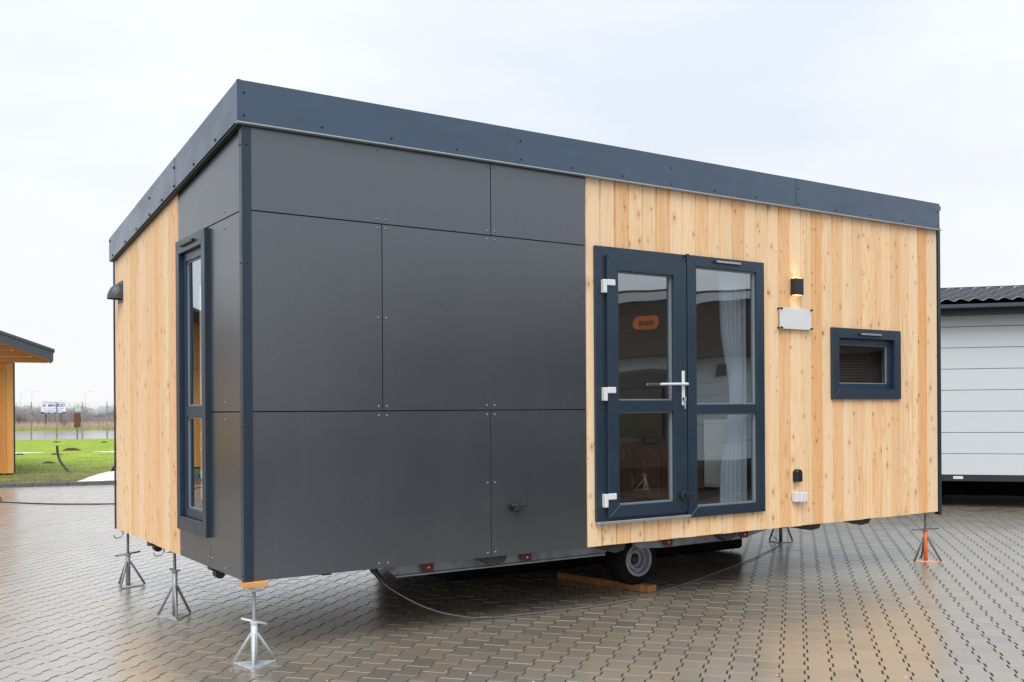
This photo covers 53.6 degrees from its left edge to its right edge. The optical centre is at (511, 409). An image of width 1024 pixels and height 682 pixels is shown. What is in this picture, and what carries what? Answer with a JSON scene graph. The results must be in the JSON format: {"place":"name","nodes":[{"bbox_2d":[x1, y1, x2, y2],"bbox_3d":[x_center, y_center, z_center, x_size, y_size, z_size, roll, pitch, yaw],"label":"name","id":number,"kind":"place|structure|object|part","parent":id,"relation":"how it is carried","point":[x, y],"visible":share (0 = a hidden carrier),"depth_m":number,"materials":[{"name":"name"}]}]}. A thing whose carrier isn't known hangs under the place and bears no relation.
{"place":"outdoors","nodes":[
{"label":"outdoors","id":0,"kind":"place"},
{"bbox_2d":[0,438,116,482],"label":"lawn","id":1,"kind":"structure","parent":0,"point":[100,459],"depth_m":30.21,"materials":[{"name":"plant"}]},
{"bbox_2d":[0,330,54,473],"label":"timber cabin","id":2,"kind":"object","parent":1,"relation":"on","point":[23,350],"visible":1,"depth_m":23.38,"materials":[{"name":"orange wood"}]},
{"bbox_2d":[15,452,44,453],"bbox_3d":[-19.296,1.558,34.901,6.247,0.048,1.946,0,0,-19],"label":"snow patch","id":3,"kind":"object","parent":1,"relation":"on","point":[29,452],"visible":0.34,"depth_m":36.15,"materials":[{"name":"white snow"}]},
{"bbox_2d":[56,445,70,471],"bbox_3d":[-10.831,1.224,24.494,0.398,0.695,0.067,0,0,3],"label":"drain pipe","id":4,"kind":"object","parent":1,"relation":"on","point":[61,462],"visible":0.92,"depth_m":24.47,"materials":[{"name":"black plastic"}]},
{"bbox_2d":[18,402,113,439],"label":"wire fence","id":5,"kind":"object","parent":1,"relation":"on","point":[82,417],"visible":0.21,"depth_m":53.49,"materials":[{"name":"metal"}]},
{"bbox_2d":[62,448,80,450],"bbox_3d":[-16.492,1.497,38.020,0.762,0.134,0.393,0,0,-19],"label":"molehill","id":6,"kind":"object","parent":1,"relation":"on","point":[72,449],"visible":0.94,"depth_m":37.91,"materials":[{"name":"soil"}]},
{"bbox_2d":[74,405,80,438],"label":"brown notice board","id":7,"kind":"object","parent":1,"relation":"on","point":[77,420],"visible":0.94,"depth_m":53.91,"materials":[{"name":"wood"}]},
{"bbox_2d":[77,471,116,481],"bbox_3d":[-7.454,1.336,21.626,3.586,0.343,1.998,0,0,-19],"label":"snow heap","id":8,"kind":"object","parent":1,"relation":"on","point":[109,475],"visible":0.11,"depth_m":20.69,"materials":[{"name":"white snow"}]},
{"bbox_2d":[15,430,113,439],"bbox_3d":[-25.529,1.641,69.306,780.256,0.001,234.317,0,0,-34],"label":"road","id":9,"kind":"structure","parent":0,"point":[68,434],"depth_m":65.88,"materials":[{"name":"grey asphalt"}]},
{"bbox_2d":[15,421,113,430],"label":"dry grass","id":10,"kind":"structure","parent":0,"point":[68,426],"depth_m":83.00,"materials":[{"name":"beige plant"}]},
{"bbox_2d":[0,484,1023,681],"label":"paved yard","id":11,"kind":"structure","parent":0,"point":[71,610],"depth_m":7.16,"materials":[{"name":"concrete"}]},
{"bbox_2d":[0,480,116,487],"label":"kerb","id":12,"kind":"structure","parent":11,"relation":"on","point":[40,484],"depth_m":19.93,"materials":[{"name":"concrete"}]},
{"bbox_2d":[0,501,116,504],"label":"ground cable","id":13,"kind":"object","parent":11,"relation":"on","point":[61,503],"visible":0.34,"depth_m":15.87,"materials":[{"name":"black plastic"}]},
{"bbox_2d":[115,531,144,588],"bbox_3d":[-3.213,1.238,8.426,0.213,0.461,0.243,0,0,36],"label":"jack stand","id":14,"kind":"object","parent":11,"relation":"on","point":[126,569],"visible":0.99,"depth_m":8.40,"materials":[{"name":"grey metal"}]},
{"bbox_2d":[157,551,190,619],"bbox_3d":[-2.407,1.233,7.142,0.206,0.461,0.235,0,0,6],"label":"jack stand","id":15,"kind":"object","parent":11,"relation":"on","point":[175,590],"visible":0.94,"depth_m":7.13,"materials":[{"name":"grey metal"}]},
{"bbox_2d":[233,588,276,670],"bbox_3d":[-1.501,1.243,5.782,0.219,0.430,0.250,0,0,18],"label":"jack stand","id":16,"kind":"object","parent":11,"relation":"on","point":[254,663],"visible":1,"depth_m":5.76,"materials":[{"name":"grey metal"}]},
{"bbox_2d":[239,580,267,588],"bbox_3d":[-1.497,1.010,5.865,0.131,0.034,0.115,0,0,-34],"label":"wood block","id":17,"kind":"object","parent":16,"relation":"on","point":[255,584],"depth_m":5.82,"materials":[{"name":"wood"}]},
{"bbox_2d":[107,79,941,584],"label":"tiny house","id":18,"kind":"structure","parent":16,"relation":"on","point":[355,335],"depth_m":6.94,"materials":[{"name":"metal"}]},
{"bbox_2d":[175,228,210,537],"bbox_3d":[-2.073,-0.163,6.628,0.105,1.943,0.655,0,0,-34],"label":"window","id":19,"kind":"structure","parent":18,"relation":"in","point":[192,251],"depth_m":6.69,"materials":[{"name":"blue"}]},
{"bbox_2d":[619,443,668,501],"bbox_3d":[1.240,0.571,9.114,0.364,0.518,0.720,0,0,-34],"label":"tv cabinet","id":20,"kind":"object","parent":18,"relation":"on","point":[643,472],"visible":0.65,"depth_m":8.92,"materials":[{"name":"brown wood"}]},
{"bbox_3d":[0.998,0.564,9.160,0.013,0.440,0.335,0,0,-34],"label":"cabinet door","id":21,"kind":"part","parent":20,"relation":"part of","materials":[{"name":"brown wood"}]},
{"bbox_2d":[619,388,664,443],"bbox_3d":[1.179,0.062,9.159,0.150,0.499,0.620,0,0,-34],"label":"television","id":22,"kind":"object","parent":20,"relation":"on","point":[641,426],"visible":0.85,"depth_m":9.10,"materials":[{"name":"black glass"}]},
{"bbox_3d":[1.189,0.563,8.873,0.013,0.440,0.335,0,0,-34],"label":"cabinet door","id":23,"kind":"part","parent":20,"relation":"part of","materials":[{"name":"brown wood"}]},
{"bbox_2d":[601,255,692,517],"bbox_3d":[0.986,-0.164,7.436,0.814,1.880,0.120,0,0,-34],"label":"door","id":24,"kind":"structure","parent":18,"relation":"in","point":[675,405],"depth_m":7.48,"materials":[{"name":"blue"}]},
{"bbox_2d":[689,255,764,517],"bbox_3d":[1.667,-0.176,7.940,0.826,1.996,0.113,0,0,-34],"label":"door","id":25,"kind":"structure","parent":18,"relation":"in","point":[755,408],"depth_m":8.07,"materials":[{"name":"blue"}]},
{"bbox_2d":[719,271,743,502],"bbox_3d":[1.810,-0.166,8.241,0.310,1.930,0.056,0,0,-34],"label":"curtain","id":26,"kind":"object","parent":18,"relation":"hanging from","point":[731,328],"visible":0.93,"depth_m":8.22,"materials":[{"name":"white fabric"}]},
{"bbox_2d":[830,327,900,398],"bbox_3d":[3.099,-0.394,8.892,0.933,0.612,0.102,0,0,-34],"label":"window","id":27,"kind":"structure","parent":18,"relation":"in","point":[890,340],"depth_m":8.90,"materials":[{"name":"blue"}]},
{"bbox_2d":[369,535,779,617],"bbox_3d":[1.329,1.225,8.839,0.852,0.430,6.246,0,0,39],"label":"power cable","id":28,"kind":"object","parent":11,"relation":"on","point":[377,574],"visible":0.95,"depth_m":7.17,"materials":[{"name":"grey plastic"}]},
{"bbox_2d":[557,571,655,592],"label":"timber beam","id":29,"kind":"structure","parent":11,"relation":"on","point":[601,581],"depth_m":8.29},
{"bbox_2d":[769,528,792,543],"bbox_3d":[2.867,1.200,10.928,0.260,0.461,0.227,0,0,-44],"label":"jack stand","id":30,"kind":"object","parent":11,"relation":"on","point":[780,541],"visible":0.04,"depth_m":10.89,"materials":[{"name":"grey metal"}]},
{"bbox_2d":[912,512,941,562],"bbox_3d":[3.893,1.193,9.465,0.238,0.461,0.267,0,0,36],"label":"jack stand","id":31,"kind":"object","parent":11,"relation":"on","point":[924,545],"visible":0.96,"depth_m":9.46,"materials":[{"name":"orange"}]},
{"bbox_2d":[940,285,1023,495],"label":"mobile home","id":32,"kind":"object","parent":11,"relation":"on","point":[982,389],"visible":0.17,"depth_m":14.37,"materials":[{"name":"grey"}]},
{"bbox_2d":[0,0,1023,408],"label":"sky","id":33,"kind":"structure","parent":0,"point":[922,100],"materials":[{"name":"white"}]},
{"label":"ground","id":34,"kind":"structure","parent":0,"visible":0},
{"bbox_2d":[41,401,65,425],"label":"billboard","id":35,"kind":"object","parent":34,"relation":"on","point":[47,407],"visible":0.84,"depth_m":83.97,"materials":[{"name":"white"}]},
{"bbox_2d":[15,400,113,424],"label":"brushwood","id":36,"kind":"object","parent":34,"relation":"on","point":[24,414],"visible":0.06,"depth_m":88.60,"materials":[{"name":"brown plant"}]},
{"bbox_2d":[15,405,113,416],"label":"distant wood","id":37,"kind":"object","parent":34,"relation":"on","point":[102,409],"visible":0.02,"depth_m":299.11,"materials":[{"name":"plant"}]},
{"bbox_2d":[15,427,113,430],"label":"verge grass","id":38,"kind":"structure","parent":34,"relation":"on","point":[93,428],"depth_m":81.64,"materials":[{"name":"green plant"}]}
]}

